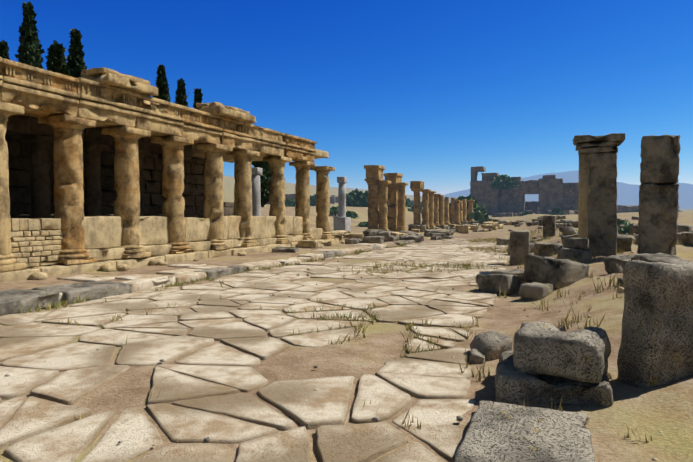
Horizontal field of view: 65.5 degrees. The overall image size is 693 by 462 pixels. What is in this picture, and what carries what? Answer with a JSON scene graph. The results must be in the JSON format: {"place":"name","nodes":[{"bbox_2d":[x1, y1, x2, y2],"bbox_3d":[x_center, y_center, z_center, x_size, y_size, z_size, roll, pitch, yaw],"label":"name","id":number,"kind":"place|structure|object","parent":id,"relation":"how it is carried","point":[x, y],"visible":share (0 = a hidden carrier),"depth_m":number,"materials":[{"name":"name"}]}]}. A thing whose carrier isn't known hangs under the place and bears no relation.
{"place":"outdoors","nodes":[
{"label":"outdoors","id":0,"kind":"place"},
{"bbox_2d":[0,238,509,461],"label":"street paving","id":1,"kind":"structure","parent":0,"point":[187,421],"depth_m":5.81,"materials":[{"name":"stone"}]},
{"bbox_2d":[0,170,692,461],"bbox_3d":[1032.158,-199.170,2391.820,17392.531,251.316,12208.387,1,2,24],"label":"terrain","id":2,"kind":"structure","parent":0,"point":[667,410],"depth_m":6.38,"materials":[{"name":"beige sand"}]},
{"bbox_2d":[0,1,271,206],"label":"cypress trees","id":3,"kind":"object","parent":2,"relation":"on","point":[30,51],"visible":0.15,"depth_m":40.32,"materials":[{"name":"green plant"}]},
{"bbox_2d":[0,57,338,282],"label":"colonnaded building","id":4,"kind":"structure","parent":2,"relation":"on","point":[86,155],"depth_m":17.18,"materials":[{"name":"beige stone"}]},
{"bbox_2d":[0,240,417,315],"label":"footpath kerb","id":5,"kind":"structure","parent":2,"relation":"on","point":[16,301],"depth_m":12.05,"materials":[{"name":"grey stone"}]},
{"bbox_2d":[5,215,692,461],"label":"fallen blocks","id":6,"kind":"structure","parent":2,"relation":"on","point":[541,363],"depth_m":4.77,"materials":[{"name":"grey stone"}]},
{"bbox_2d":[21,227,684,460],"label":"grass tufts","id":7,"kind":"object","parent":2,"relation":"on","point":[371,316],"visible":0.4,"depth_m":9.42,"materials":[{"name":"green plant"}]},
{"bbox_2d":[251,165,474,231],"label":"columns","id":8,"kind":"structure","parent":2,"relation":"on","point":[390,188],"depth_m":38.73,"materials":[{"name":"stone"}]},
{"bbox_2d":[267,166,638,216],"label":"ruined walls","id":9,"kind":"structure","parent":2,"relation":"on","point":[552,191],"depth_m":126.08,"materials":[{"name":"grey stone"}]},
{"bbox_2d":[285,174,681,234],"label":"bushes","id":10,"kind":"object","parent":2,"relation":"on","point":[355,198],"visible":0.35,"depth_m":93.18,"materials":[{"name":"green plant"}]},
{"bbox_2d":[573,133,680,255],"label":"stone pillars","id":11,"kind":"structure","parent":2,"relation":"on","point":[658,203],"depth_m":14.87,"materials":[{"name":"grey stone"}]},
{"bbox_2d":[0,0,692,195],"label":"sky","id":12,"kind":"structure","parent":0,"point":[430,92],"materials":[{"name":"blue"}]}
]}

